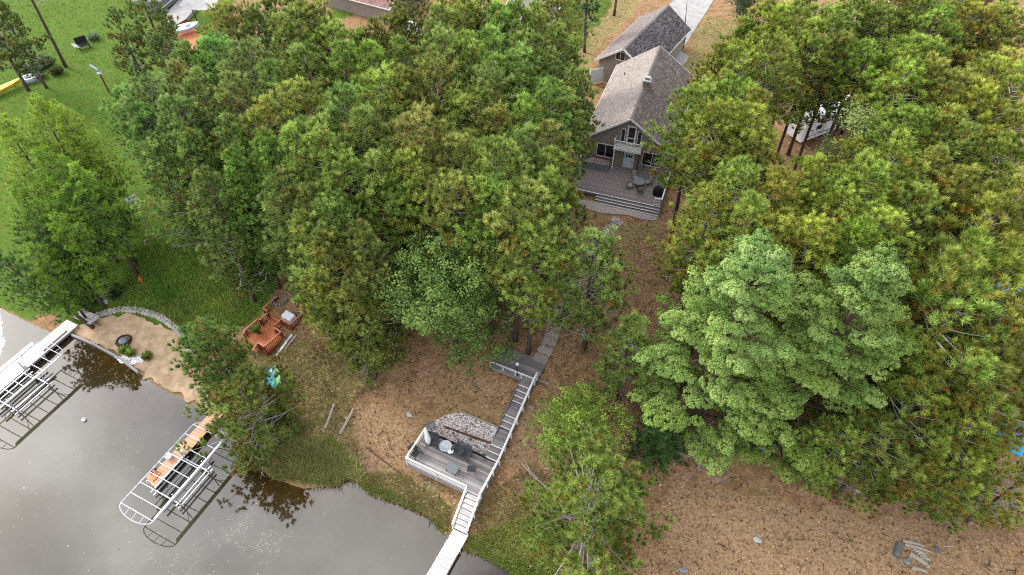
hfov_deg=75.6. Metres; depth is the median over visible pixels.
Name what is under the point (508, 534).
bank grass
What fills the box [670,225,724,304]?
red pine
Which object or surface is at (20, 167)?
larch tree
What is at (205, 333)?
red pine
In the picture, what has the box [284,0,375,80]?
red pine
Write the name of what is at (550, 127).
red pine
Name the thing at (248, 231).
red pine
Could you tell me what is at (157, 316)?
stone edging
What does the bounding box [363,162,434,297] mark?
red pine
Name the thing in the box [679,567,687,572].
stone
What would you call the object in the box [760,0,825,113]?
red pine
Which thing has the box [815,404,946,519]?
red pine
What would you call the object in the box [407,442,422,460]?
slatted chair
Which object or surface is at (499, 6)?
red pine
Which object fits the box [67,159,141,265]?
larch tree
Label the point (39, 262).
larch tree
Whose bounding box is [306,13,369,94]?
red pine
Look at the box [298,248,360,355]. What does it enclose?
red pine
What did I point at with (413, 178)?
red pine
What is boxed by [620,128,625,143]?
side window
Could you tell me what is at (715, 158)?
red pine
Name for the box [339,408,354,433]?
fallen log
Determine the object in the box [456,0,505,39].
red pine
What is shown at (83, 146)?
larch tree
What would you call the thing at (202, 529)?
water weed strands
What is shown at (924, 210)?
red pine
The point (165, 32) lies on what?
red pine
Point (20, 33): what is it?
red pine
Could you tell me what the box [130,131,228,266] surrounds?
red pine
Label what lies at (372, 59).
red pine
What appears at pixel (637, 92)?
lake house
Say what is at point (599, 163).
hot tub
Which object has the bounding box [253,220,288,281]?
red pine
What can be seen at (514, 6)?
red pine
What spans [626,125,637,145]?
balcony door
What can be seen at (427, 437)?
folded umbrella
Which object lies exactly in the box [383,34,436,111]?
red pine
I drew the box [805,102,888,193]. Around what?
spreading tree
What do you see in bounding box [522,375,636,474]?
birch tree
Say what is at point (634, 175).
patio chair
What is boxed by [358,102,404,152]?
red pine
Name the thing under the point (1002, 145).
red pine
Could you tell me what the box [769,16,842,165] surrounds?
red pine
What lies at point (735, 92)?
red pine
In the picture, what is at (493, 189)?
red pine
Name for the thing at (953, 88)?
red pine
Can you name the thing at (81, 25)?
lawn grass
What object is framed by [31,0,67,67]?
red pine
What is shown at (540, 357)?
garden path
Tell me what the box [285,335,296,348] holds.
board
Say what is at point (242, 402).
red pine
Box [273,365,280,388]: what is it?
kayak
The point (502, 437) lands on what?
bank stairway
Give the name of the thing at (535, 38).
red pine
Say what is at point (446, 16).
red pine
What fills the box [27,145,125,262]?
larch tree
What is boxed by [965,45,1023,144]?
red pine
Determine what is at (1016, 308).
red pine
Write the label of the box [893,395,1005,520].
red pine
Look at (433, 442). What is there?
slatted chair
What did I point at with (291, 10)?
red pine
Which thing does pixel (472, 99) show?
red pine
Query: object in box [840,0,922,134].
red pine
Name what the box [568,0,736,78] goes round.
strip grass
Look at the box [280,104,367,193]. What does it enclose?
red pine
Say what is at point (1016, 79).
red pine
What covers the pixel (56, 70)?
shrub
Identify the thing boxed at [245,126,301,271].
red pine
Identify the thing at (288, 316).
covered grill
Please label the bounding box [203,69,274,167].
red pine
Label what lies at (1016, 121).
red pine
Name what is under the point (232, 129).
red pine
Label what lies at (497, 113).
red pine
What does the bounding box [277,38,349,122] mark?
red pine
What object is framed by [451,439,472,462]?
slatted bench
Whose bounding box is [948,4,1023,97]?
red pine
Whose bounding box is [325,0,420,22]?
cabin
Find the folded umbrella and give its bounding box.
[424,427,430,446]
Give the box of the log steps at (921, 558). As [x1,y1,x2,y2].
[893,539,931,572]
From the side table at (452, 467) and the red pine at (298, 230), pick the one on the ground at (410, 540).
the red pine at (298, 230)
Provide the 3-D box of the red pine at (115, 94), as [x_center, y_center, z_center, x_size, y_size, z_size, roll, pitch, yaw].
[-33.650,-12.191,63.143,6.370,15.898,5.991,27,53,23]
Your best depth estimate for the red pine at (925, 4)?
65.79 m
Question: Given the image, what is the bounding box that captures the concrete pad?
[166,0,199,49]
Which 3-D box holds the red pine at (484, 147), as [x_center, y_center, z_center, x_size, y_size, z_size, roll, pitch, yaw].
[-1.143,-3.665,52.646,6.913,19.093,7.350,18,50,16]
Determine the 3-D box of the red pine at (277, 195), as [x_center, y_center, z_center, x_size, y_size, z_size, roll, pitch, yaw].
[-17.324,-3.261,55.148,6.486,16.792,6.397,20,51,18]
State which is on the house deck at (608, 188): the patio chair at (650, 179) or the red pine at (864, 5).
the patio chair at (650, 179)
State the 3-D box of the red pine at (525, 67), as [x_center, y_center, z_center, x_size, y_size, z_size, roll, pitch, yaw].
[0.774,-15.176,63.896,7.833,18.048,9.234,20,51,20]
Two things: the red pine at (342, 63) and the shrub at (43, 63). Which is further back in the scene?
the shrub at (43, 63)
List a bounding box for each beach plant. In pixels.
[117,344,129,353]
[124,348,137,357]
[140,350,151,360]
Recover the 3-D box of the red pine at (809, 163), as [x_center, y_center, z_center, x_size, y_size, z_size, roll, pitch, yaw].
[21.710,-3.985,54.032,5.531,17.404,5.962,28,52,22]
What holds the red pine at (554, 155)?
on the ground at (410, 540)
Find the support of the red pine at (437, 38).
on the ground at (410, 540)
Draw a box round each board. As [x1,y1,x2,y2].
[276,334,292,355]
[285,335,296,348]
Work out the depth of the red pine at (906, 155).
48.68 m
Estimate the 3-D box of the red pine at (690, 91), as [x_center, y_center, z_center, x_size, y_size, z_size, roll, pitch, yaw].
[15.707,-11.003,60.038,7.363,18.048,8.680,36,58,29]
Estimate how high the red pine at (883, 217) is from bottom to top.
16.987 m
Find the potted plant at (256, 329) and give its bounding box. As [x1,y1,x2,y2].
[251,325,261,334]
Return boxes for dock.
[0,320,78,391]
[146,414,223,486]
[426,529,467,574]
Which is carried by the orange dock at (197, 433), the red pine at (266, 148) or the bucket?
the bucket
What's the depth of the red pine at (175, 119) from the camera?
55.35 m
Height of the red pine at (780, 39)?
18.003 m
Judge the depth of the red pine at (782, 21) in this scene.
65.95 m
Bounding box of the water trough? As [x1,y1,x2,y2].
[22,74,37,83]
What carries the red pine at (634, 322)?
on the ground at (410, 540)
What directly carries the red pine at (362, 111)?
on the ground at (410, 540)
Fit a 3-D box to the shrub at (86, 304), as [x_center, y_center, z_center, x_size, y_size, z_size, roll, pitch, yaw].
[-41.953,1.195,65.209,2.215,1.271,2.241,-23,52,-20]
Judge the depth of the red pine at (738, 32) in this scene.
68.33 m
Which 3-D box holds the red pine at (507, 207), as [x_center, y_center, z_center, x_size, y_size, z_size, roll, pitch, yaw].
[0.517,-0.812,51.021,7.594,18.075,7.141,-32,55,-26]
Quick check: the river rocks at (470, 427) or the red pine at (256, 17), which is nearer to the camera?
the river rocks at (470, 427)
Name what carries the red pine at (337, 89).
on the ground at (410, 540)
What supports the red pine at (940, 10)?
on the ground at (410, 540)
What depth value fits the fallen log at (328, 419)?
56.06 m
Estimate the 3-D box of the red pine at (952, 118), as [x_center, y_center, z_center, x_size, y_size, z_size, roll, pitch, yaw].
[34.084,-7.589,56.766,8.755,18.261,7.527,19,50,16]
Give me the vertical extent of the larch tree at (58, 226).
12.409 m
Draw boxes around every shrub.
[31,70,44,79]
[36,56,53,68]
[48,65,63,75]
[75,291,98,308]
[86,32,99,40]
[103,282,124,299]
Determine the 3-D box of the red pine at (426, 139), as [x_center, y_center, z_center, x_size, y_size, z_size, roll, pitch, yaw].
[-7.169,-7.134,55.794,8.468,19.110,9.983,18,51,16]
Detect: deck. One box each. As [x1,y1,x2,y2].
[243,296,306,357]
[405,427,498,496]
[574,154,670,216]
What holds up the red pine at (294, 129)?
on the ground at (410, 540)
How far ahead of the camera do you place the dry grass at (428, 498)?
53.38 m
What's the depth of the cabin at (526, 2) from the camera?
95.39 m
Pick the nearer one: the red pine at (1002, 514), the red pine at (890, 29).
the red pine at (1002, 514)
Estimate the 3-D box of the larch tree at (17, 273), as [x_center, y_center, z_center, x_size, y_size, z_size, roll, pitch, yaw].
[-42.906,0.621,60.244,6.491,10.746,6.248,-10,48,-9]
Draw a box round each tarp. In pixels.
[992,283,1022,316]
[998,414,1023,460]
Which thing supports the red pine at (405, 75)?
on the ground at (410, 540)
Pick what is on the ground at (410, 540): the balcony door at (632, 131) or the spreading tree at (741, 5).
the spreading tree at (741, 5)
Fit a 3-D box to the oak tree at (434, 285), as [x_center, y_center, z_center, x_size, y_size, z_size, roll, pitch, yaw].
[-4.252,0.825,52.347,14.909,15.616,13.022,0,48,0]
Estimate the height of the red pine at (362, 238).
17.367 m
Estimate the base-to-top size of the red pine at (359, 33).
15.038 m
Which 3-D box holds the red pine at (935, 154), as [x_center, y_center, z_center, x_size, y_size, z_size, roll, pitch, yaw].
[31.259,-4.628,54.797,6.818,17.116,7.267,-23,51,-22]
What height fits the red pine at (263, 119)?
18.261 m
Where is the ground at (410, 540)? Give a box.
[0,0,1023,574]
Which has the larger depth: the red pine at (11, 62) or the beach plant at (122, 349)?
the red pine at (11, 62)
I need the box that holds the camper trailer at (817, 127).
[786,95,850,142]
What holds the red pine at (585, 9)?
on the ground at (410, 540)
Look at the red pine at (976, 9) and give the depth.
64.10 m
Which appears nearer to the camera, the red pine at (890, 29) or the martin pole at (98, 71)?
the red pine at (890, 29)
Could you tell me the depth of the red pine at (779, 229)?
44.57 m
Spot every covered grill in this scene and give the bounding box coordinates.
[281,310,297,326]
[653,185,664,196]
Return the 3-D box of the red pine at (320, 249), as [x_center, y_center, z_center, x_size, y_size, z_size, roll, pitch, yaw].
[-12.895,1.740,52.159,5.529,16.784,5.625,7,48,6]
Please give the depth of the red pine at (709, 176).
51.63 m
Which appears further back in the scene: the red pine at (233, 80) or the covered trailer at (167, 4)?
the covered trailer at (167, 4)
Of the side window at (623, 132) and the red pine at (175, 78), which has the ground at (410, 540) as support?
the red pine at (175, 78)
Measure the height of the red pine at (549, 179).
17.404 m
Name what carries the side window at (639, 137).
in the lake house
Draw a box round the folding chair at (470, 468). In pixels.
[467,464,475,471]
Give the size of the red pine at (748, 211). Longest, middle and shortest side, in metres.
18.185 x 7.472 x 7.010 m
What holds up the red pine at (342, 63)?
on the ground at (410, 540)
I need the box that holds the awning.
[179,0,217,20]
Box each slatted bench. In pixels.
[71,35,90,50]
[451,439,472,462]
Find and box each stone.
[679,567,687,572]
[753,536,761,542]
[934,545,939,552]
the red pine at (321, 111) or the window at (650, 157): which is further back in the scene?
the window at (650, 157)
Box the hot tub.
[582,154,610,172]
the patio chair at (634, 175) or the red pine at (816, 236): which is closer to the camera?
the red pine at (816, 236)
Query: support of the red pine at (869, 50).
on the ground at (410, 540)
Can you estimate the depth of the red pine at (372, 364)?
51.44 m
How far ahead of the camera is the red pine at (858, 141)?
56.42 m
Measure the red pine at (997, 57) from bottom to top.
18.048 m
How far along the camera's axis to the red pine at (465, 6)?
64.82 m
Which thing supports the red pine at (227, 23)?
on the ground at (410, 540)
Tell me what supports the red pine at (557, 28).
on the ground at (410, 540)
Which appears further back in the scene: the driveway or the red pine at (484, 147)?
the driveway
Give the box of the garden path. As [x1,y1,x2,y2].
[532,216,624,363]
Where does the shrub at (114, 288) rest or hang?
on the ground at (410, 540)
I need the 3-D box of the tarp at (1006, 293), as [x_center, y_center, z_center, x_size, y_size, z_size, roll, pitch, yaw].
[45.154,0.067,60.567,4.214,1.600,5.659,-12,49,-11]
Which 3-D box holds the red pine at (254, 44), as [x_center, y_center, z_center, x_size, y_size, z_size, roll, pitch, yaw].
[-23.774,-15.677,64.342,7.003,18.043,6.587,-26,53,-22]
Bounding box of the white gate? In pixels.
[590,67,602,82]
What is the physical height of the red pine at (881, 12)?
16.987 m
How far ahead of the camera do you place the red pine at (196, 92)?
55.88 m
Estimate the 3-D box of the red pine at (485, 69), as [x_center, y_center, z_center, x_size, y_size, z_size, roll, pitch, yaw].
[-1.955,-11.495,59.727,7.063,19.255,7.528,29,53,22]
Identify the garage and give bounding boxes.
[594,4,690,81]
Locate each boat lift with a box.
[0,341,63,416]
[119,422,224,524]
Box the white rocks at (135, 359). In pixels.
[114,354,143,364]
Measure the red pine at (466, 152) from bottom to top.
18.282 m
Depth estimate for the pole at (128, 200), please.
64.47 m
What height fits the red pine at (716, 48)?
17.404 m
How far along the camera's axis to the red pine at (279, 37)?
62.24 m
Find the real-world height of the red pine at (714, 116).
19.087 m
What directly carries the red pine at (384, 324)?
on the ground at (410, 540)
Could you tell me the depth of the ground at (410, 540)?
55.63 m
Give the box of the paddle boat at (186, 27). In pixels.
[175,21,199,33]
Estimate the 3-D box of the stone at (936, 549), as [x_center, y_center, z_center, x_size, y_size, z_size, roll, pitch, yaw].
[30.019,18.498,46.596,0.408,0.286,0.500,-22,51,-19]
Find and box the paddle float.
[268,367,272,381]
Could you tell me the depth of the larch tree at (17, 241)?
59.84 m
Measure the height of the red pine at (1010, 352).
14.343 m
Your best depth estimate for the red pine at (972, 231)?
44.49 m
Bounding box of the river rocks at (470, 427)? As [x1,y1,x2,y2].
[427,412,496,456]
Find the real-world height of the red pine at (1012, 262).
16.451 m
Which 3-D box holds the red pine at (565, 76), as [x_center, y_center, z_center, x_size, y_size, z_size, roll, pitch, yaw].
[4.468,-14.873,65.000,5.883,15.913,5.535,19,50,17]
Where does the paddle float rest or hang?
on the ground at (410, 540)
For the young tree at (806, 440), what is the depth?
47.74 m
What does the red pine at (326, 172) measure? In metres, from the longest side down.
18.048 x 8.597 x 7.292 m
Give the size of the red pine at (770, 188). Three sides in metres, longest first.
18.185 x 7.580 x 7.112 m
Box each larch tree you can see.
[0,112,86,223]
[0,246,94,328]
[4,178,91,289]
[10,214,89,292]
[16,91,120,206]
[20,241,95,318]
[26,213,112,308]
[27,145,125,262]
[45,209,122,301]
[49,101,139,221]
[64,173,141,276]
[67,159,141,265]
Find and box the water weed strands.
[0,430,291,574]
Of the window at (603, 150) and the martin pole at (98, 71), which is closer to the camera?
the window at (603, 150)
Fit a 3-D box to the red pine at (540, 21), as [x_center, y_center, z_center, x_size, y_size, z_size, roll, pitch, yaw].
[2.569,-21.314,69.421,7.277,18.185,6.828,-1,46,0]
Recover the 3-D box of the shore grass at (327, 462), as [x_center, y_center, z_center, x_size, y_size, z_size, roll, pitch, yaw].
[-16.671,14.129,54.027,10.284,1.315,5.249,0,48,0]
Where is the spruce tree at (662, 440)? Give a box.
[624,401,689,485]
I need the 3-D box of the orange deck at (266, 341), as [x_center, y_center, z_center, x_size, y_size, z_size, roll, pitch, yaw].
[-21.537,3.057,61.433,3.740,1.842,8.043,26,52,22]
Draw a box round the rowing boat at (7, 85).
[0,78,20,92]
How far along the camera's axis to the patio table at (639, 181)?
70.33 m
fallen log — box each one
[324,403,334,428]
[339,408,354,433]
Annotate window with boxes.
[596,142,614,158]
[615,50,625,61]
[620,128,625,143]
[636,131,642,147]
[641,151,661,168]
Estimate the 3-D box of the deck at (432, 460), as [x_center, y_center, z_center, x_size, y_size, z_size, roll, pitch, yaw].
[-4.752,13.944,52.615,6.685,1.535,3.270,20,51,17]
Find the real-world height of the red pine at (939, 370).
13.234 m
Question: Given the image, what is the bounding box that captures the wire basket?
[426,421,434,429]
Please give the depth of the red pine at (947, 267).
43.73 m
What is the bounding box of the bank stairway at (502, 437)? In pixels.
[451,372,537,535]
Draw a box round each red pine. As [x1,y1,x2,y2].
[0,0,38,91]
[0,0,56,88]
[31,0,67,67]
[97,82,183,218]
[101,5,160,90]
[114,0,179,75]
[117,70,193,165]
[120,99,201,240]
[130,93,227,208]
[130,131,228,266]
[148,19,191,97]
[162,39,227,147]
[164,56,218,150]
[166,314,265,417]
[169,122,234,251]
[175,65,257,184]
[175,350,308,478]
[185,165,269,303]
[186,31,264,113]
[194,0,259,89]
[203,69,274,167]
[213,113,272,208]
[216,35,291,136]
[216,141,291,289]
[233,0,286,107]
[233,197,270,283]
[238,92,303,197]
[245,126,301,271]
[250,57,307,155]
[251,0,307,72]
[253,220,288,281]
[255,165,307,307]
[259,73,343,164]
[263,11,326,114]
[264,0,329,112]
[265,114,339,213]
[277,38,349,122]
[277,207,343,341]
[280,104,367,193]
[280,120,386,218]
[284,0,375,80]
[287,173,340,308]
[288,185,375,324]
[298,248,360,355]
[300,226,386,369]
[304,147,401,263]
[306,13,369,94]
[315,39,364,120]
[315,80,395,209]
[327,102,400,279]
[332,263,398,385]
[333,217,420,367]
[337,60,433,158]
[339,24,388,100]
[346,38,402,117]
[350,144,441,308]
[355,256,404,360]
[358,16,411,102]
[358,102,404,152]
[363,138,449,305]
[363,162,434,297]
[369,7,422,67]
[369,98,465,234]
[378,0,449,77]
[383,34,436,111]
[383,62,434,160]
[392,2,476,97]
[402,51,471,161]
[408,166,503,296]
[411,20,474,117]
[421,0,475,37]
[424,125,491,228]
[431,84,478,201]
[434,170,552,334]
[436,80,508,178]
[438,27,516,103]
[441,59,528,143]
[444,0,496,64]
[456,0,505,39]
[456,132,540,309]
[460,98,526,200]
[464,23,521,113]
[467,50,516,145]
[468,173,576,342]
[476,0,525,56]
[491,214,580,354]
[492,39,553,123]
[495,0,539,84]
[495,121,547,193]
[500,27,559,130]
[500,193,567,329]
[502,91,565,165]
[508,0,568,74]
[512,420,674,574]
[516,118,582,217]
[520,75,588,181]
[524,164,583,324]
[528,0,595,71]
[528,143,597,242]
[532,17,589,100]
[535,84,590,177]
[537,59,587,118]
[542,224,640,353]
[557,65,604,201]
[570,0,603,52]
[591,309,658,405]
[613,0,616,15]
[641,74,723,242]
[644,180,741,309]
[666,39,737,187]
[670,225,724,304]
[671,95,763,259]
[671,155,768,309]
[679,123,763,226]
[681,102,764,217]
[682,71,762,226]
[688,187,774,354]
[691,100,778,225]
[696,37,771,102]
[705,16,760,103]
[705,206,828,336]
[726,85,781,184]
[727,0,785,65]
[727,30,804,127]
[728,0,808,96]
[729,125,787,201]
[733,162,803,281]
[744,193,813,284]
[755,208,849,329]
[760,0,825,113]
[760,1,819,127]
[767,151,830,223]
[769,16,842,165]
[776,413,885,499]
[778,163,884,331]
[786,0,865,155]
[786,214,885,343]
[791,27,863,175]
[804,148,905,270]
[807,198,924,341]
[809,0,887,107]
[810,135,870,214]
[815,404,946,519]
[817,37,889,166]
[825,0,901,142]
[826,127,930,231]
[835,179,946,329]
[837,47,941,170]
[839,365,967,498]
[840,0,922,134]
[846,29,934,131]
[848,99,940,189]
[849,231,995,407]
[849,267,1018,445]
[851,327,1020,469]
[852,0,951,139]
[864,404,948,514]
[867,30,964,125]
[870,276,1023,436]
[871,50,956,149]
[875,0,963,145]
[876,101,987,199]
[879,348,1023,482]
[883,223,1021,374]
[884,143,953,249]
[887,63,983,156]
[890,237,1023,366]
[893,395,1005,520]
[900,161,983,262]
[904,118,991,215]
[909,433,999,535]
[912,176,1023,347]
[917,73,1009,178]
[922,0,987,66]
[925,0,1008,94]
[927,50,1022,163]
[928,301,1023,453]
[934,128,1023,238]
[938,163,1023,289]
[945,0,1020,67]
[947,100,1023,216]
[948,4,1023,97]
[952,447,1023,532]
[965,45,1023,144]
[968,56,1023,146]
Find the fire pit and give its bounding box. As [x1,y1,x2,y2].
[115,334,131,346]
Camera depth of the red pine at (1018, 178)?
46.97 m
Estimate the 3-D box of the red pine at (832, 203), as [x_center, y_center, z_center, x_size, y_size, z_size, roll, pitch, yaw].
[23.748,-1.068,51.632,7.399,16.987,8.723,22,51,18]
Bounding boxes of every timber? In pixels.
[366,447,398,472]
[444,426,490,443]
[460,410,499,428]
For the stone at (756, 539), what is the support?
on the ground at (410, 540)
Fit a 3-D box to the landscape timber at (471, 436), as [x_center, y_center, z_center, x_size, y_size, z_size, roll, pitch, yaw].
[-3.555,12.201,54.420,4.604,0.270,0.140,17,50,15]
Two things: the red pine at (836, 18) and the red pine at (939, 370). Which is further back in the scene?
the red pine at (836, 18)
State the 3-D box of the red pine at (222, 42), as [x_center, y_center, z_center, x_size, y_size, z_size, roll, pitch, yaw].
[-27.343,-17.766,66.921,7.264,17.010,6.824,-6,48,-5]
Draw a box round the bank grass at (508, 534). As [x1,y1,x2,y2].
[357,475,557,574]
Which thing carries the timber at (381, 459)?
on the ground at (410, 540)
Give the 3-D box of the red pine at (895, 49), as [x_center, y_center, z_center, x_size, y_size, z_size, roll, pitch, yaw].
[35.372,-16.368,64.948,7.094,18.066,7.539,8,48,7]
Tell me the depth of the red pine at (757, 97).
52.94 m
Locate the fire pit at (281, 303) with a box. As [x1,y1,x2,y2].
[271,293,287,305]
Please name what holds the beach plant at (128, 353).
on the beach sand
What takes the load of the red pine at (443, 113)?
on the ground at (410, 540)
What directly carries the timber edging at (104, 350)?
on the beach sand
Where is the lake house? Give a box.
[582,46,693,174]
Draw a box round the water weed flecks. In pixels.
[0,353,391,574]
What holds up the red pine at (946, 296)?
on the ground at (410, 540)
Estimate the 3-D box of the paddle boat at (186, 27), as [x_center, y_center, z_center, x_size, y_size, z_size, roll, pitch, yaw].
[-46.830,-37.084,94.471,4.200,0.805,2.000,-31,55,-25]
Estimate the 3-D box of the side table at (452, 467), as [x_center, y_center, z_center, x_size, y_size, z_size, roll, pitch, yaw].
[-4.690,14.348,52.130,0.980,0.445,0.660,21,51,18]
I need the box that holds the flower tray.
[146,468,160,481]
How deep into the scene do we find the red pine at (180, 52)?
60.42 m
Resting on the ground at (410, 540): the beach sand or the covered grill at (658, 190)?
the beach sand
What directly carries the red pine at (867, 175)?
on the ground at (410, 540)
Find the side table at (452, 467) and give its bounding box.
[445,462,459,475]
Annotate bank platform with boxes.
[489,347,546,386]
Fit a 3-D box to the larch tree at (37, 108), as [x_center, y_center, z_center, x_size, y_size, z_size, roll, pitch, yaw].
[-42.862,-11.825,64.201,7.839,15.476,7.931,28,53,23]
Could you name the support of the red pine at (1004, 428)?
on the ground at (410, 540)
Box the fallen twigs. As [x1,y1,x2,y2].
[293,210,1023,574]
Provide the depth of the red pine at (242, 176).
55.11 m
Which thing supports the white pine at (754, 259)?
on the ground at (410, 540)
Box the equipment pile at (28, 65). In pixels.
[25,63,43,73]
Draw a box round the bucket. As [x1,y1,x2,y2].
[165,452,171,459]
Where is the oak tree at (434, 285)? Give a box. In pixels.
[368,213,525,376]
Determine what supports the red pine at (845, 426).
on the ground at (410, 540)
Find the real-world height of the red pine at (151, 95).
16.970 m
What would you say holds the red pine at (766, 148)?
on the ground at (410, 540)
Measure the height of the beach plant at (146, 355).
0.686 m
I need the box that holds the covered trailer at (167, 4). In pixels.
[147,0,176,11]
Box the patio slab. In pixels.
[578,198,657,220]
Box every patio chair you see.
[631,170,637,177]
[645,175,652,184]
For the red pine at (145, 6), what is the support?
on the ground at (410, 540)
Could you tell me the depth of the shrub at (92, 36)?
93.57 m
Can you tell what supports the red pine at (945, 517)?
on the ground at (410, 540)
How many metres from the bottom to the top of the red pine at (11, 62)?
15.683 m
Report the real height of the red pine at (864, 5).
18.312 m
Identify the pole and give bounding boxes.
[89,64,109,92]
[125,193,151,235]
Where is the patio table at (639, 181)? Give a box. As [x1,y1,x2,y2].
[633,177,644,186]
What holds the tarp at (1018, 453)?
on the ground at (410, 540)
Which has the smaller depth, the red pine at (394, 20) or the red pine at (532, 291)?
the red pine at (532, 291)
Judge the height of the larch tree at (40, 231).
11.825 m
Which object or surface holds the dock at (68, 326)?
in the lake water
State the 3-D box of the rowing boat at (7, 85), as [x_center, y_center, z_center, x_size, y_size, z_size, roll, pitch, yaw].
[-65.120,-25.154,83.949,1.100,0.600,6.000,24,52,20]
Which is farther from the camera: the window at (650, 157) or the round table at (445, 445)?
the window at (650, 157)
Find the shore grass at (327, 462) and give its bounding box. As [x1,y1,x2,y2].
[256,431,365,487]
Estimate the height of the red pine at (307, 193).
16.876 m
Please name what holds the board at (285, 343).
on the ground at (410, 540)
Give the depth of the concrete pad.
97.69 m
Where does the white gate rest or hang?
on the ground at (410, 540)
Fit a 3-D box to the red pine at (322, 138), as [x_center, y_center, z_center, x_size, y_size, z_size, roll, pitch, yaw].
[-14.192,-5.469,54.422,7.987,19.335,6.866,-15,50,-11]
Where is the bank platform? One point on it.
(529, 367)
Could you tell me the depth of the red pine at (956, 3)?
66.79 m
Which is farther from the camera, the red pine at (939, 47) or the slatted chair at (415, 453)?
the red pine at (939, 47)
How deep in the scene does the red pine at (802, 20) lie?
63.59 m
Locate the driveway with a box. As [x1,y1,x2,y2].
[669,0,712,64]
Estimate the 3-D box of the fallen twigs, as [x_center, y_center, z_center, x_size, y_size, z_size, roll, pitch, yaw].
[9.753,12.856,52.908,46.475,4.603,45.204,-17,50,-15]
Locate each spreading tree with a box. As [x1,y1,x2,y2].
[725,0,767,27]
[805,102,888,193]
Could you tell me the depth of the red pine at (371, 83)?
53.43 m
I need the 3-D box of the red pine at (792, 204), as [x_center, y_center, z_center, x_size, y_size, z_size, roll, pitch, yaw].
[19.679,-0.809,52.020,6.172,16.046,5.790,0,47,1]
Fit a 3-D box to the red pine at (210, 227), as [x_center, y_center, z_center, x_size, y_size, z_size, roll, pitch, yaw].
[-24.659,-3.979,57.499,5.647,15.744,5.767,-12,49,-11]
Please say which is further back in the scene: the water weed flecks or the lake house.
the lake house
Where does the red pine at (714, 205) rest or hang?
on the ground at (410, 540)
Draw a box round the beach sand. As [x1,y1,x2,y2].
[74,312,212,408]
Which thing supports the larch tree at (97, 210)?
on the ground at (410, 540)
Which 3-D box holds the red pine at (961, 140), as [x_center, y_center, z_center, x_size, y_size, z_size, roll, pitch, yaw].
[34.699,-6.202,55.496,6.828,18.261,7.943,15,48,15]
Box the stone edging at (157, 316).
[94,306,193,354]
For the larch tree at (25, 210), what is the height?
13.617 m
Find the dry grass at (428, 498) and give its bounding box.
[208,156,1023,574]
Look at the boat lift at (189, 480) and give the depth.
52.29 m
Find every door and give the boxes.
[622,152,634,168]
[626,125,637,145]
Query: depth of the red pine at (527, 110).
52.21 m
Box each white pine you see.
[623,227,831,476]
[706,240,922,485]
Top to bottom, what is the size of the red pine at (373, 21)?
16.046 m
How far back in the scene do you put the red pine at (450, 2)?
66.96 m
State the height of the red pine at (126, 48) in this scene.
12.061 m
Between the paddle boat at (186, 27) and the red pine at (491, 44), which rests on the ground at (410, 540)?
the red pine at (491, 44)
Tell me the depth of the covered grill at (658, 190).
69.20 m
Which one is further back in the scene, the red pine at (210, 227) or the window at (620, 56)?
the window at (620, 56)
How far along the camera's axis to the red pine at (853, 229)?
44.52 m
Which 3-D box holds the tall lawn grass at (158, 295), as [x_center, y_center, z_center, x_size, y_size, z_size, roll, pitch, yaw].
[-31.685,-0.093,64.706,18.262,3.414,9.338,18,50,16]
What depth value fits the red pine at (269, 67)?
56.34 m
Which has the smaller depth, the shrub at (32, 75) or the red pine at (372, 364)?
the red pine at (372, 364)
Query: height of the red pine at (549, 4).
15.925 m
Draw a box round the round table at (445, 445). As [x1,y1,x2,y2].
[439,440,451,452]
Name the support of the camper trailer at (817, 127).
on the ground at (410, 540)
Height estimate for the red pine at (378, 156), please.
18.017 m
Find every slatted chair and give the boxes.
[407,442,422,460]
[425,432,438,448]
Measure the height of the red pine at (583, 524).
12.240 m
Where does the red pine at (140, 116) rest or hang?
on the ground at (410, 540)
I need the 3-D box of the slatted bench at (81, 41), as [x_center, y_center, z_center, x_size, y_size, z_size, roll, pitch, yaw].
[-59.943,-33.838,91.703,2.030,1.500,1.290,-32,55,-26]
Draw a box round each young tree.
[713,399,793,466]
[777,411,847,488]
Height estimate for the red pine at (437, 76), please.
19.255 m
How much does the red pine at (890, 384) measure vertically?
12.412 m
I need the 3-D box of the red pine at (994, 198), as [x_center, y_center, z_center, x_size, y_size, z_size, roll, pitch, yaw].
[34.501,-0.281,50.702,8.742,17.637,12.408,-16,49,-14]
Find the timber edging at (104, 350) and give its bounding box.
[71,334,138,373]
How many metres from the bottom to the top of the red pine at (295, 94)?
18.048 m
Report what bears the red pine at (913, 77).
on the ground at (410, 540)
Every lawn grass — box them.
[0,0,610,321]
[116,238,273,337]
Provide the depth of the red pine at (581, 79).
60.35 m
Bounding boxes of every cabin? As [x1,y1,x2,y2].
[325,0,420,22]
[506,0,560,24]
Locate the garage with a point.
(667, 28)

